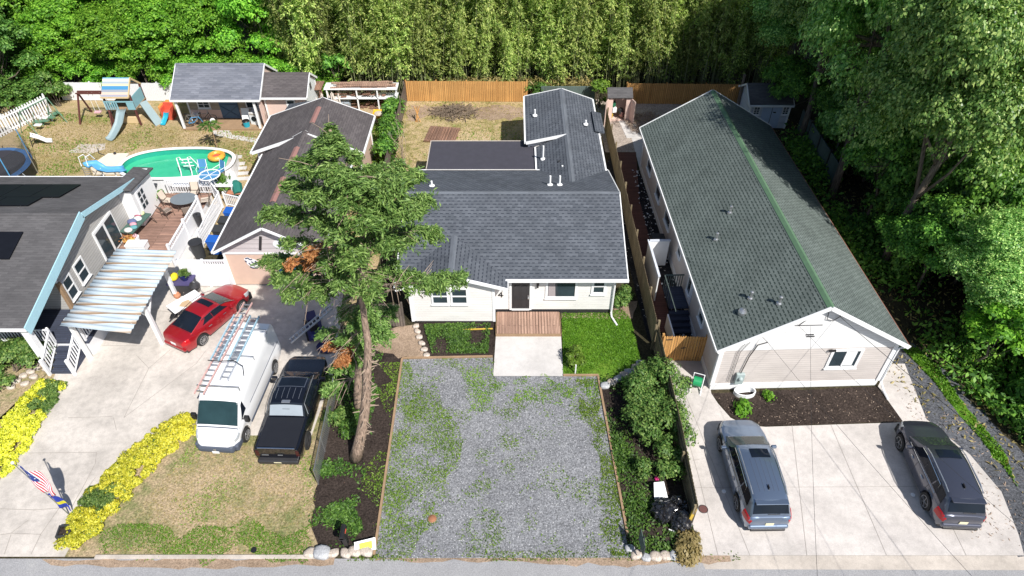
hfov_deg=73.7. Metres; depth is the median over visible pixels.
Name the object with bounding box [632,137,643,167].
patio slab
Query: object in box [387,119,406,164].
bare sapling
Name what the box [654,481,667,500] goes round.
white board
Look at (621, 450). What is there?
shrub bed plants
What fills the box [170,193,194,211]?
patio table
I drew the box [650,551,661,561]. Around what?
edging stone
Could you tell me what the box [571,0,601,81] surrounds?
bamboo clump
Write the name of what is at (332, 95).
pipe pile
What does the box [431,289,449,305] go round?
window
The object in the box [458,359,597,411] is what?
grass patch
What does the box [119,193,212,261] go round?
back deck
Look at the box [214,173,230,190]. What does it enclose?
potted plant
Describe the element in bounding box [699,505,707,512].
drain cover
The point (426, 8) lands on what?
bamboo clump
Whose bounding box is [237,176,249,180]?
stepping stone
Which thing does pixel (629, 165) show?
brown walkway
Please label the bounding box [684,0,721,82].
bamboo clump
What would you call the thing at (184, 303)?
cardboard piece
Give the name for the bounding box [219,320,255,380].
ladder
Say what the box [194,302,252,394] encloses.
ladder
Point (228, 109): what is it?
door
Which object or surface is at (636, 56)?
bamboo clump
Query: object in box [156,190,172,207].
garden chair
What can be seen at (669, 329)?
leaning board
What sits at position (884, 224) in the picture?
understory tree
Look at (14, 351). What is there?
green shrub
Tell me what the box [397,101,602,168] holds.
yard straw
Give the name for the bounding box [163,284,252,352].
parked car
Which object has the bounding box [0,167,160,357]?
solar house
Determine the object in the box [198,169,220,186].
round table
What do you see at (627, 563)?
road edge dirt
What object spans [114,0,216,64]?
leafy tree
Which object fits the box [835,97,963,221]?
understory tree
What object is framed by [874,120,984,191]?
understory tree
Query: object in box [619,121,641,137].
stepping path
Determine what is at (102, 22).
leafy tree
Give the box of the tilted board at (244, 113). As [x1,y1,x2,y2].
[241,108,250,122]
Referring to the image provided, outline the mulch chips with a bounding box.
[728,390,894,423]
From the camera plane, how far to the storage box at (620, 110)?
52.48 m
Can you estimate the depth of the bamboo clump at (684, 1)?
53.93 m
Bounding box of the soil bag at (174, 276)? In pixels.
[170,272,177,280]
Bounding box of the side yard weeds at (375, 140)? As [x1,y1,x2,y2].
[370,122,394,179]
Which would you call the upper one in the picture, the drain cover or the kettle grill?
the kettle grill
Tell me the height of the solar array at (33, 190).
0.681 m
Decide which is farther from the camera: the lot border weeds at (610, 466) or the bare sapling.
the bare sapling
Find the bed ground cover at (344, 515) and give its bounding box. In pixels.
[308,332,382,550]
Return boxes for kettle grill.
[189,281,204,293]
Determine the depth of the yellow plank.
36.12 m
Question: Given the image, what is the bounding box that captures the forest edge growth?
[780,123,1023,442]
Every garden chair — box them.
[155,205,174,218]
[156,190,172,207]
[181,207,192,216]
[187,182,200,194]
[196,159,207,172]
[200,189,210,208]
[212,159,226,175]
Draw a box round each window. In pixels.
[61,272,81,302]
[72,255,92,285]
[196,102,211,108]
[245,102,259,108]
[285,100,294,105]
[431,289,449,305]
[450,288,468,305]
[545,283,577,299]
[590,283,606,295]
[646,157,652,177]
[654,183,661,205]
[663,208,671,232]
[676,241,682,261]
[696,307,705,328]
[753,107,760,115]
[781,107,789,115]
[823,348,864,369]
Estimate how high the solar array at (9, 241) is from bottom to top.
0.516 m
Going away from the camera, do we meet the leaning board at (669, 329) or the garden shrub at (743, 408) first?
the garden shrub at (743, 408)
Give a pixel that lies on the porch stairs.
(70, 359)
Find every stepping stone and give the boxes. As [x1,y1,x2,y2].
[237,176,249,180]
[238,166,246,169]
[238,171,248,175]
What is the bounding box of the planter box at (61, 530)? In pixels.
[55,524,70,540]
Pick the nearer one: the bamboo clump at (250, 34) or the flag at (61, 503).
the flag at (61, 503)
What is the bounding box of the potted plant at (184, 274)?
[177,268,191,280]
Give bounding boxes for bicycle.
[183,111,202,123]
[184,113,206,126]
[193,111,216,123]
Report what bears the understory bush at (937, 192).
on the ivy ground cover at (904, 324)
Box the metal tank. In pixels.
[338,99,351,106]
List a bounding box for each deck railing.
[163,178,211,192]
[196,181,223,246]
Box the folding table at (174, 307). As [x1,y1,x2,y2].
[166,290,201,315]
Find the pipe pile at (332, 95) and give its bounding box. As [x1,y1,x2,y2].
[316,91,340,102]
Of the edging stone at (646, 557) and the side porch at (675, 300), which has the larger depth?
the side porch at (675, 300)
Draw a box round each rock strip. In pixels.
[606,156,650,340]
[637,170,691,344]
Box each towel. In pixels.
[124,227,132,232]
[127,219,136,223]
[133,216,141,220]
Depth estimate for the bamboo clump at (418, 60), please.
52.50 m
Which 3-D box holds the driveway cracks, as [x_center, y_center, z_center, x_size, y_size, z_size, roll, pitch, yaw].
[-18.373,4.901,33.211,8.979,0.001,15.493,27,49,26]
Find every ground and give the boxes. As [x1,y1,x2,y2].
[0,0,884,99]
[0,22,1016,558]
[389,100,602,258]
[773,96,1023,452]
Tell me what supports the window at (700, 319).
in the green roof house at (745, 224)
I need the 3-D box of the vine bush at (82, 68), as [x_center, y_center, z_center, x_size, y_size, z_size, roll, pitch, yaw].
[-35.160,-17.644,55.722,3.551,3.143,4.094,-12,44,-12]
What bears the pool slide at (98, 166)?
on the back lawn at (10, 140)
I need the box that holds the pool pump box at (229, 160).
[226,154,239,167]
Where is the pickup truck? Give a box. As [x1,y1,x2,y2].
[254,356,328,464]
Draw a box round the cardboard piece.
[179,300,191,306]
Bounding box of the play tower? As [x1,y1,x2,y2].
[75,77,160,140]
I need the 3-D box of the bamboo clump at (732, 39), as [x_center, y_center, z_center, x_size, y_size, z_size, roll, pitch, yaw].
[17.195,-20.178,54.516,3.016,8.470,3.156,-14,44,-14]
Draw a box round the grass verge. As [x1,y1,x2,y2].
[899,345,1018,487]
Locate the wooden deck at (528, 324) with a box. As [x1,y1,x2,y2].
[496,312,560,336]
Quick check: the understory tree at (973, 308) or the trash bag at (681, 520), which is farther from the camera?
the understory tree at (973, 308)
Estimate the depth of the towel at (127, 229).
40.32 m
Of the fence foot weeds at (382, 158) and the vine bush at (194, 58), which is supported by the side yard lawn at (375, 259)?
the fence foot weeds at (382, 158)
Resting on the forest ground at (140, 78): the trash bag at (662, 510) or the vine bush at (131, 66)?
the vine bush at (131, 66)
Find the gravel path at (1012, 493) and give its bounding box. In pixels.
[892,342,1023,556]
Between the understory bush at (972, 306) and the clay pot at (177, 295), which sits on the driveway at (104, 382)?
the clay pot at (177, 295)
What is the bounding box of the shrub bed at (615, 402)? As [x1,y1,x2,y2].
[600,364,692,550]
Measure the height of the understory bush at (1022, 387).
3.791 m
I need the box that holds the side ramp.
[172,204,222,272]
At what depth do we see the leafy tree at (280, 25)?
54.11 m
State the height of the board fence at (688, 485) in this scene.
1.860 m
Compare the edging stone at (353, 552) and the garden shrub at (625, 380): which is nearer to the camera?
the edging stone at (353, 552)
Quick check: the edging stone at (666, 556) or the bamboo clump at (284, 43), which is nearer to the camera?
the edging stone at (666, 556)
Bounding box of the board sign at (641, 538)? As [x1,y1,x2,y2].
[638,528,645,556]
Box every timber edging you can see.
[373,358,402,554]
[402,355,492,358]
[563,374,598,375]
[597,375,628,535]
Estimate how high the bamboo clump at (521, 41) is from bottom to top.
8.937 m
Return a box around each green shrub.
[0,334,54,389]
[0,363,8,375]
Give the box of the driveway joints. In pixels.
[677,365,965,554]
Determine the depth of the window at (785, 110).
50.88 m
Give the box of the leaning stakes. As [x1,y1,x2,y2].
[414,106,420,121]
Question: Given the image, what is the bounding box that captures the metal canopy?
[60,248,176,359]
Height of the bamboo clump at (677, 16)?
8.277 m
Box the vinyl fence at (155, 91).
[61,81,171,100]
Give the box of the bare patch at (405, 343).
[375,325,423,357]
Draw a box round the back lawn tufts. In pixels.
[16,112,259,175]
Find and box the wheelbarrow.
[373,109,381,123]
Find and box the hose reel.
[689,372,704,394]
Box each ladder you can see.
[176,156,200,176]
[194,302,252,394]
[210,314,241,360]
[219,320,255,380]
[228,315,259,361]
[289,305,332,343]
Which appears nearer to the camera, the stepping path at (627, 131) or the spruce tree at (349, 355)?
the spruce tree at (349, 355)
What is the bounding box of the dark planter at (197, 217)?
[192,212,202,226]
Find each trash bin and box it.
[205,235,221,254]
[211,224,223,234]
[217,215,228,224]
[223,206,233,215]
[650,233,665,238]
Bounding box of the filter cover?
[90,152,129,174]
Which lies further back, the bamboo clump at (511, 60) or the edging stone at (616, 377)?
the bamboo clump at (511, 60)
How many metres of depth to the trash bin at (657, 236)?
40.45 m
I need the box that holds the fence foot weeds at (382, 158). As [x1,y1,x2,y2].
[379,94,400,165]
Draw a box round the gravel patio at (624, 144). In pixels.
[595,99,682,151]
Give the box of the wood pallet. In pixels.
[423,126,460,141]
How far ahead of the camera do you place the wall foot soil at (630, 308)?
37.14 m
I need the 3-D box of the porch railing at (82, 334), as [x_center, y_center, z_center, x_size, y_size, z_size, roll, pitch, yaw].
[-21.425,0.984,35.508,0.150,1.030,3.953,2,42,2]
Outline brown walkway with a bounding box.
[609,152,667,331]
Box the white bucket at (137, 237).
[132,234,139,239]
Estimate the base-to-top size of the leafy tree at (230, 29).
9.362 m
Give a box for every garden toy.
[32,113,44,125]
[38,109,52,123]
[47,106,61,119]
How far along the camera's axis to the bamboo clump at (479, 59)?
54.05 m
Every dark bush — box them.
[0,36,60,81]
[0,49,23,87]
[0,74,33,113]
[19,73,55,102]
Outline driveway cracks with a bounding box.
[0,310,204,553]
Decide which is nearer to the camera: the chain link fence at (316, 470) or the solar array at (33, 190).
the chain link fence at (316, 470)
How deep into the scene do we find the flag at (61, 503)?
27.72 m
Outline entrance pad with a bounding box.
[493,333,562,375]
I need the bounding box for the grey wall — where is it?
[541,86,594,99]
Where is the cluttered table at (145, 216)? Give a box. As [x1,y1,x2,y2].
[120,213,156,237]
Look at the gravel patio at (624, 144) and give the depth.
52.99 m
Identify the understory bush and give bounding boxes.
[812,116,841,142]
[834,145,867,177]
[857,165,882,190]
[861,170,939,219]
[890,208,938,278]
[893,186,944,211]
[959,297,994,317]
[1012,372,1023,399]
[1014,376,1023,395]
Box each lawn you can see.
[0,94,380,247]
[0,364,332,556]
[343,124,401,340]
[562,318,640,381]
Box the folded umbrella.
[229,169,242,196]
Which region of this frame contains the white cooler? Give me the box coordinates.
[124,240,149,249]
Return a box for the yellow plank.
[460,328,492,329]
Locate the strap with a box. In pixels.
[208,360,243,375]
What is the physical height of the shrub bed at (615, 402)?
0.001 m
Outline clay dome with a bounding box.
[428,515,436,522]
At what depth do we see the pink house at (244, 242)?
40.72 m
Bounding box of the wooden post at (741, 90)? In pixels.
[736,74,745,104]
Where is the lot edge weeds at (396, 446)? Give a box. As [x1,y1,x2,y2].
[361,362,463,551]
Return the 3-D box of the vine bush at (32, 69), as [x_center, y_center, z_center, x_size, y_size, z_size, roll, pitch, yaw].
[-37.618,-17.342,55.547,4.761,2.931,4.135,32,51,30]
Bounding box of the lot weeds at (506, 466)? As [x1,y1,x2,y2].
[375,357,628,557]
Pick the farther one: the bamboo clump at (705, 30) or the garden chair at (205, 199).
the bamboo clump at (705, 30)
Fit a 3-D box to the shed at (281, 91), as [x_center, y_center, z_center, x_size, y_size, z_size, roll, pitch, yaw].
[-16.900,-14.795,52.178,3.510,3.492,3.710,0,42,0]
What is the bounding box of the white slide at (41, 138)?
[29,132,52,147]
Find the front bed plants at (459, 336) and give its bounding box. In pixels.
[423,322,490,353]
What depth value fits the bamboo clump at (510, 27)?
54.91 m
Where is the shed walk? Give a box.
[213,130,256,142]
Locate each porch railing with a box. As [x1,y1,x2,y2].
[0,327,55,342]
[77,328,92,340]
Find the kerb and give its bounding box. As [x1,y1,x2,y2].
[94,555,314,558]
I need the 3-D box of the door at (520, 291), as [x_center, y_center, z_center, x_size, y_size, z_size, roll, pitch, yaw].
[0.455,0.394,36.089,0.950,2.000,0.145,0,42,0]
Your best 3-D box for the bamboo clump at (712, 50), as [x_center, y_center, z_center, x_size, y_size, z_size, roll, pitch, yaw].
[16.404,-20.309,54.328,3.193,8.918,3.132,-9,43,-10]
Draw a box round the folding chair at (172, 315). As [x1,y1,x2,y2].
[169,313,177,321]
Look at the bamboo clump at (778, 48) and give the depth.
53.76 m
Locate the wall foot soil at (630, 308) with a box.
[561,301,636,318]
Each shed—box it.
[169,63,277,130]
[261,72,318,117]
[604,87,635,124]
[738,83,794,128]
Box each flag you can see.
[17,465,55,495]
[48,493,70,510]
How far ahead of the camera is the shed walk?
51.17 m
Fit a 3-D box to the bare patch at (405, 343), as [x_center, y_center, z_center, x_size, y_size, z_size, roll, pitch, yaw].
[-5.899,2.907,35.413,2.436,0.001,2.552,-10,43,-10]
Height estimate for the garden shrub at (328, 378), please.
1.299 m
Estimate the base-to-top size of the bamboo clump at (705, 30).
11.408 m
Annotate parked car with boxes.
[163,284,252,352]
[717,420,791,530]
[894,421,986,530]
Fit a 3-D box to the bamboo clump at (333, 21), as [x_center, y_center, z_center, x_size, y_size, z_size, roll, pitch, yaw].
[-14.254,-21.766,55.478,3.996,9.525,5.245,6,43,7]
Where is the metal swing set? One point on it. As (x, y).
(48, 117)
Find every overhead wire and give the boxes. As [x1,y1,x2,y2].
[768,343,970,574]
[800,327,1023,531]
[810,326,817,575]
[842,318,1023,466]
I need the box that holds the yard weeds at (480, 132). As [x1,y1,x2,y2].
[395,100,602,257]
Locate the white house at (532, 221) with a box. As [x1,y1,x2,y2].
[393,88,628,325]
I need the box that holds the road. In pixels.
[0,559,1023,575]
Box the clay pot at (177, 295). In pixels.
[173,292,183,298]
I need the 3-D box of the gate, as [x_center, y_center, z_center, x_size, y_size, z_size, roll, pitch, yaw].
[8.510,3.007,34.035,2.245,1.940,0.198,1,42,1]
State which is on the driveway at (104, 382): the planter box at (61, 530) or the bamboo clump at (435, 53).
the planter box at (61, 530)
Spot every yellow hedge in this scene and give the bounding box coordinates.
[0,378,68,477]
[53,411,196,550]
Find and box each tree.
[0,0,33,26]
[0,0,78,60]
[0,13,44,100]
[11,0,111,79]
[60,0,164,64]
[69,0,134,57]
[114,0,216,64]
[156,0,245,54]
[200,0,288,56]
[250,114,471,463]
[258,0,315,44]
[314,287,400,410]
[318,53,352,91]
[745,0,848,65]
[759,52,828,104]
[767,0,895,140]
[794,0,958,198]
[798,37,809,60]
[808,82,868,152]
[815,47,906,142]
[834,0,1023,265]
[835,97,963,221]
[848,32,884,60]
[849,53,865,95]
[851,129,903,191]
[855,88,880,181]
[873,196,951,266]
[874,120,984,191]
[892,193,975,289]
[918,140,1023,278]
[937,143,1000,209]
[938,202,1023,325]
[942,164,1023,283]
[960,299,1023,366]
[962,265,1023,330]
[966,80,1023,149]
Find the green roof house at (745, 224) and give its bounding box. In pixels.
[639,90,910,399]
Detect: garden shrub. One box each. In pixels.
[320,403,349,430]
[321,374,340,394]
[338,418,357,443]
[369,133,398,156]
[375,116,404,143]
[378,101,403,126]
[382,96,406,113]
[525,79,546,93]
[564,343,586,367]
[589,78,611,107]
[613,290,633,308]
[616,284,635,296]
[618,374,638,393]
[621,389,698,448]
[622,354,692,414]
[632,435,689,482]
[673,529,703,567]
[733,397,752,418]
[762,389,776,402]
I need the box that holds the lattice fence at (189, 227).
[166,195,204,266]
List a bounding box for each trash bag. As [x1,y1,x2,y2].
[649,497,676,524]
[669,495,688,510]
[669,509,692,532]
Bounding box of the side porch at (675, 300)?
[663,274,690,333]
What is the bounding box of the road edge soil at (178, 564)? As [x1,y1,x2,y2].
[42,558,334,569]
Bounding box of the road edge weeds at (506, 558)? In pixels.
[348,550,740,561]
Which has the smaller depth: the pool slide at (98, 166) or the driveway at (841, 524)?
the driveway at (841, 524)
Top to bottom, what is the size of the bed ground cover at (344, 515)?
0.316 m
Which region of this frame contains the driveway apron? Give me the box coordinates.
[703,556,1023,569]
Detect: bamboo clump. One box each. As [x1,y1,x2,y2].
[239,18,261,54]
[247,0,293,71]
[247,5,288,59]
[260,0,302,71]
[272,0,327,82]
[273,0,311,66]
[273,0,323,77]
[302,0,340,81]
[303,0,340,92]
[304,0,343,78]
[314,0,353,77]
[318,0,358,81]
[329,0,365,80]
[330,0,378,91]
[351,0,414,94]
[352,1,383,80]
[356,0,368,75]
[358,0,400,91]
[365,0,403,91]
[367,0,422,92]
[386,0,424,77]
[394,0,431,90]
[395,0,443,80]
[400,0,470,89]
[408,1,443,79]
[411,0,446,80]
[425,0,468,77]
[437,0,492,80]
[438,0,468,81]
[442,2,472,88]
[447,0,479,74]
[463,25,498,80]
[466,0,506,80]
[470,0,510,80]
[493,0,517,76]
[493,0,536,89]
[496,20,519,80]
[498,0,529,81]
[500,0,520,76]
[510,0,539,79]
[517,0,546,85]
[522,0,568,85]
[526,0,581,85]
[533,0,585,77]
[534,0,583,82]
[536,0,582,85]
[560,0,598,85]
[565,0,605,81]
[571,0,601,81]
[580,0,611,85]
[588,0,619,68]
[593,0,618,79]
[596,0,628,84]
[599,0,643,93]
[611,0,654,86]
[616,0,656,79]
[616,0,656,86]
[619,0,673,82]
[634,0,680,85]
[641,0,679,82]
[643,2,701,79]
[651,0,710,84]
[666,0,695,83]
[669,0,705,77]
[669,3,702,86]
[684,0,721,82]
[684,1,732,75]
[691,0,740,83]
[696,0,737,83]
[699,0,748,83]
[708,0,751,82]
[717,0,755,83]
[724,0,779,84]
[736,6,760,77]
[746,1,782,82]
[752,10,803,82]
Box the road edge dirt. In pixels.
[375,552,730,567]
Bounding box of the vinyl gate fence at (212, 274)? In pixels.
[176,259,234,286]
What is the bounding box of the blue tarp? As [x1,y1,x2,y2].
[316,337,337,353]
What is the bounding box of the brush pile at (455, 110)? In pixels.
[427,102,481,122]
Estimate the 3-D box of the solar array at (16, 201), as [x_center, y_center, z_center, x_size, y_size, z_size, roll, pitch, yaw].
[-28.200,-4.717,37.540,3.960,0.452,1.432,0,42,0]
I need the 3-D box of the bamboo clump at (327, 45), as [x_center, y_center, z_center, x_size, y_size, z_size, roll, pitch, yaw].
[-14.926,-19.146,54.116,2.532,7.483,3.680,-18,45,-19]
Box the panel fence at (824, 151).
[797,109,838,182]
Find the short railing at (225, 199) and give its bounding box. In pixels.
[222,191,238,205]
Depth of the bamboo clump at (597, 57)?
54.40 m
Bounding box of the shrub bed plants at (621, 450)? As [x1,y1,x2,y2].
[599,364,693,557]
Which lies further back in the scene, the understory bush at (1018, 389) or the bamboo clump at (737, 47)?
the bamboo clump at (737, 47)
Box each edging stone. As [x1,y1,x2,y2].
[6,384,15,389]
[11,378,21,384]
[18,372,27,378]
[20,380,29,386]
[26,369,35,374]
[29,373,37,379]
[33,364,40,370]
[303,547,314,557]
[313,545,330,559]
[329,548,338,557]
[340,547,350,558]
[348,545,360,556]
[359,547,372,557]
[414,328,420,333]
[416,334,422,338]
[420,347,427,351]
[600,382,609,388]
[607,378,615,386]
[613,375,621,382]
[619,371,628,376]
[624,368,633,373]
[625,544,634,552]
[630,549,641,559]
[641,552,650,561]
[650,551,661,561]
[659,550,670,560]
[670,550,677,560]
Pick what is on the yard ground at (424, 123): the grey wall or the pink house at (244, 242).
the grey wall
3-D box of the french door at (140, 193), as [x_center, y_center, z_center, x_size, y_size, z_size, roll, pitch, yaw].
[-22.518,-5.229,41.853,0.065,2.100,0.950,0,42,0]
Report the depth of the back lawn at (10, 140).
51.09 m
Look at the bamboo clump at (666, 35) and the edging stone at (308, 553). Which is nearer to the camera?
the edging stone at (308, 553)
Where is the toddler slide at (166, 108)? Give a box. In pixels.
[158,100,176,124]
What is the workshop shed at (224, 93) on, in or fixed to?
on the back lawn at (10, 140)
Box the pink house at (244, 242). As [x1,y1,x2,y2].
[211,97,375,284]
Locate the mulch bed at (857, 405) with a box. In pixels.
[712,387,901,425]
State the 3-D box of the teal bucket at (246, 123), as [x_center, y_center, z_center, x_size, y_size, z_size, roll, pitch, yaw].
[-20.150,-12.499,51.767,0.580,0.530,0.565,0,42,0]
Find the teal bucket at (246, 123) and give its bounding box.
[242,119,249,127]
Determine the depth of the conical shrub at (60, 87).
53.13 m
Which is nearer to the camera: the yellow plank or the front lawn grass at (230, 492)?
the front lawn grass at (230, 492)
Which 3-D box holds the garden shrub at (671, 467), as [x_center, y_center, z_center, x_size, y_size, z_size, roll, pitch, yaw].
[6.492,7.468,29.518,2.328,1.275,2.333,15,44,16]
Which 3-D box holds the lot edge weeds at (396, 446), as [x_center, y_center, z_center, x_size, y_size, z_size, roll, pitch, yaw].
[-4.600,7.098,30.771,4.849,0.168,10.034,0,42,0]
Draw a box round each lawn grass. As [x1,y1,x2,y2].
[157,438,315,553]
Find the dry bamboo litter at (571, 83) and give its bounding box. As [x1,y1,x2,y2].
[414,75,591,99]
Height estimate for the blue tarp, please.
0.420 m
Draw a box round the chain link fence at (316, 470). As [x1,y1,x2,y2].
[313,378,336,484]
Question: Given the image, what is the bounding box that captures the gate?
[662,333,707,360]
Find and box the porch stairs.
[38,331,85,375]
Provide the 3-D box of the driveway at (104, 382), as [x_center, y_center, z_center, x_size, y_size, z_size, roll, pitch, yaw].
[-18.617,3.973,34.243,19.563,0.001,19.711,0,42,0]
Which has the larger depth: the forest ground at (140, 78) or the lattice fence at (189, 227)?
the forest ground at (140, 78)
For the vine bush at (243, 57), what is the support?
on the forest ground at (140, 78)
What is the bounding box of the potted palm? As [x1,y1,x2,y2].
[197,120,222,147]
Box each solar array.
[0,184,80,198]
[0,197,41,206]
[0,232,22,259]
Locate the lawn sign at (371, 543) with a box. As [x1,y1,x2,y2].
[354,537,375,549]
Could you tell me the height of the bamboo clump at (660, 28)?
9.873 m
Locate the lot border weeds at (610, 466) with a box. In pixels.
[573,378,628,555]
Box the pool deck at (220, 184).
[172,178,234,198]
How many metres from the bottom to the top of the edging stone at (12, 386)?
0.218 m
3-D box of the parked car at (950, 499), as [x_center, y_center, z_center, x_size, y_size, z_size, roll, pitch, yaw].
[18.148,7.576,28.938,2.365,1.838,5.090,2,42,2]
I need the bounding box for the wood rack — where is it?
[314,81,398,109]
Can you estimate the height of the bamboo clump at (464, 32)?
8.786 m
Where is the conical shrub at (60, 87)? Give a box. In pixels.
[31,70,72,106]
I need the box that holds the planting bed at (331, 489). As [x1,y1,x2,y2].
[311,326,401,556]
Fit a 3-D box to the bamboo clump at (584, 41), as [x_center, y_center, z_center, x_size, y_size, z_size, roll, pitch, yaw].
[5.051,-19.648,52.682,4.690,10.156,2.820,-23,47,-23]
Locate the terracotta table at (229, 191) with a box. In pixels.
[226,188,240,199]
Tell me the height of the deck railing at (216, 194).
1.580 m
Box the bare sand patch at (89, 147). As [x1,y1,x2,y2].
[69,144,104,153]
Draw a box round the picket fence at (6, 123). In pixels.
[0,93,51,136]
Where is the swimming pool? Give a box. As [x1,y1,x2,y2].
[118,147,238,192]
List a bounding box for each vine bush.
[17,53,72,94]
[56,59,102,82]
[82,57,140,87]
[112,53,171,82]
[146,52,185,88]
[170,48,219,74]
[211,48,254,62]
[250,53,287,71]
[278,58,325,83]
[315,64,344,97]
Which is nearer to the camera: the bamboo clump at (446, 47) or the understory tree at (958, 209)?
the understory tree at (958, 209)
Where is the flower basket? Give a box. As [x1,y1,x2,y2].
[118,234,135,243]
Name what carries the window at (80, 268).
in the solar house at (68, 245)
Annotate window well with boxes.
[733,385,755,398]
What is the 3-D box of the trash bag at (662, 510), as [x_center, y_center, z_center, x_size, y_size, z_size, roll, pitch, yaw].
[6.261,9.063,28.015,1.087,0.885,1.067,29,50,28]
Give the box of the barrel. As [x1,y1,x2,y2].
[188,238,205,259]
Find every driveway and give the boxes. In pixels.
[0,259,343,556]
[668,357,1023,554]
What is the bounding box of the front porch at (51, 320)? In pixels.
[0,257,109,353]
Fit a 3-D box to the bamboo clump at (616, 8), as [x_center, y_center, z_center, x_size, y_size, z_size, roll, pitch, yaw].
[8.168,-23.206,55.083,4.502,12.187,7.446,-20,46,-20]
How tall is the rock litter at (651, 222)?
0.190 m
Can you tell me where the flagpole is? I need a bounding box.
[11,461,68,514]
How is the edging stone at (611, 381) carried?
on the shrub bed at (615, 402)
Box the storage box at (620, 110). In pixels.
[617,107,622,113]
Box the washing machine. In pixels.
[248,109,262,124]
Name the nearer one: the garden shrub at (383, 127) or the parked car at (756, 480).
the parked car at (756, 480)
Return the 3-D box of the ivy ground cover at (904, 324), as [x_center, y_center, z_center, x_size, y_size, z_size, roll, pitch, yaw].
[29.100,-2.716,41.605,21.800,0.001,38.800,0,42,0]
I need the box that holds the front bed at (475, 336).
[417,322,494,356]
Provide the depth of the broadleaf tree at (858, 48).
46.75 m
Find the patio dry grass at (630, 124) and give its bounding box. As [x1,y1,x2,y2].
[623,109,660,132]
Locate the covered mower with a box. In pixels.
[304,310,324,340]
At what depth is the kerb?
26.87 m
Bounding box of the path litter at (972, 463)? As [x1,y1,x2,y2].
[889,366,1023,542]
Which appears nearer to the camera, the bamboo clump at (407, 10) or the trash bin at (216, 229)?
the trash bin at (216, 229)
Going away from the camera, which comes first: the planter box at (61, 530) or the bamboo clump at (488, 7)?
the planter box at (61, 530)
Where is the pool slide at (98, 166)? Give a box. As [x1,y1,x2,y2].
[78,154,126,175]
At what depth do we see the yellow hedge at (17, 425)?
31.48 m
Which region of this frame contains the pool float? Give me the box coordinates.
[207,150,224,161]
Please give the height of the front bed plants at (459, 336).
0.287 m
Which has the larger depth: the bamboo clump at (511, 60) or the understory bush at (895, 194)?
the bamboo clump at (511, 60)
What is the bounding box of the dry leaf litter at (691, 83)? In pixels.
[629,80,733,97]
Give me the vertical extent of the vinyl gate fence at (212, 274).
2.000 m
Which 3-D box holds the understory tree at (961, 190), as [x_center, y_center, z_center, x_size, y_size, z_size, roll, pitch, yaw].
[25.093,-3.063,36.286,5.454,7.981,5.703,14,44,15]
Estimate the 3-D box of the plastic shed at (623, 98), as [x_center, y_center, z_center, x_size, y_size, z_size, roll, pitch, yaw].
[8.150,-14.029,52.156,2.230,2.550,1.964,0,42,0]
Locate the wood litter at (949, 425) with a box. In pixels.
[774,119,1023,493]
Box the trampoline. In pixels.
[0,129,38,175]
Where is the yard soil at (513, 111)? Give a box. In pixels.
[406,105,523,120]
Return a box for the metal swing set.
[18,97,66,134]
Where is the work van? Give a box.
[190,322,280,453]
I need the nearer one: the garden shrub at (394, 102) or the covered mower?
the covered mower
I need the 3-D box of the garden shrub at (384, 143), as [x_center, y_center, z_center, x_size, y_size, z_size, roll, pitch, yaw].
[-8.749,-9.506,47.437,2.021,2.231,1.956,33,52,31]
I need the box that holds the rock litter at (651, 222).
[633,171,691,335]
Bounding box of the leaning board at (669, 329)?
[664,314,676,349]
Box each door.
[92,211,122,260]
[135,184,153,220]
[218,102,240,117]
[512,283,529,308]
[604,99,608,124]
[629,99,635,123]
[685,273,693,305]
[761,107,781,127]
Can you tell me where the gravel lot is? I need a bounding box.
[376,358,629,557]
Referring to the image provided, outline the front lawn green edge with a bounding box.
[98,507,319,566]
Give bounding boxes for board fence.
[361,81,406,280]
[371,302,404,326]
[405,80,527,101]
[604,107,660,343]
[626,82,739,103]
[650,324,697,522]
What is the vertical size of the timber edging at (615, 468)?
0.100 m
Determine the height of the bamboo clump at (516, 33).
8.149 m
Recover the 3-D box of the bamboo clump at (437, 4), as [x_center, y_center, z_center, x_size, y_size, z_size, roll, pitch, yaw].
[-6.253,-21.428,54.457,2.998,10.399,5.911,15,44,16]
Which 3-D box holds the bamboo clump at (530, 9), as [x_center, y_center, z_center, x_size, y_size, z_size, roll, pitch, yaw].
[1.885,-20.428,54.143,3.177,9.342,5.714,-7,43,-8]
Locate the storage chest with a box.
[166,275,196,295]
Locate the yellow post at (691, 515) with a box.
[689,509,696,519]
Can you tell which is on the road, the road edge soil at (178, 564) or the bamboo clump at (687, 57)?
the road edge soil at (178, 564)
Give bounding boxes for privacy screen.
[644,239,670,300]
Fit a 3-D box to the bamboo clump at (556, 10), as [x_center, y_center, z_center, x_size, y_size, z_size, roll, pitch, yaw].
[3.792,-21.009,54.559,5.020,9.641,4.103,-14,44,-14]
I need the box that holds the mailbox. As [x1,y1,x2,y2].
[339,524,348,547]

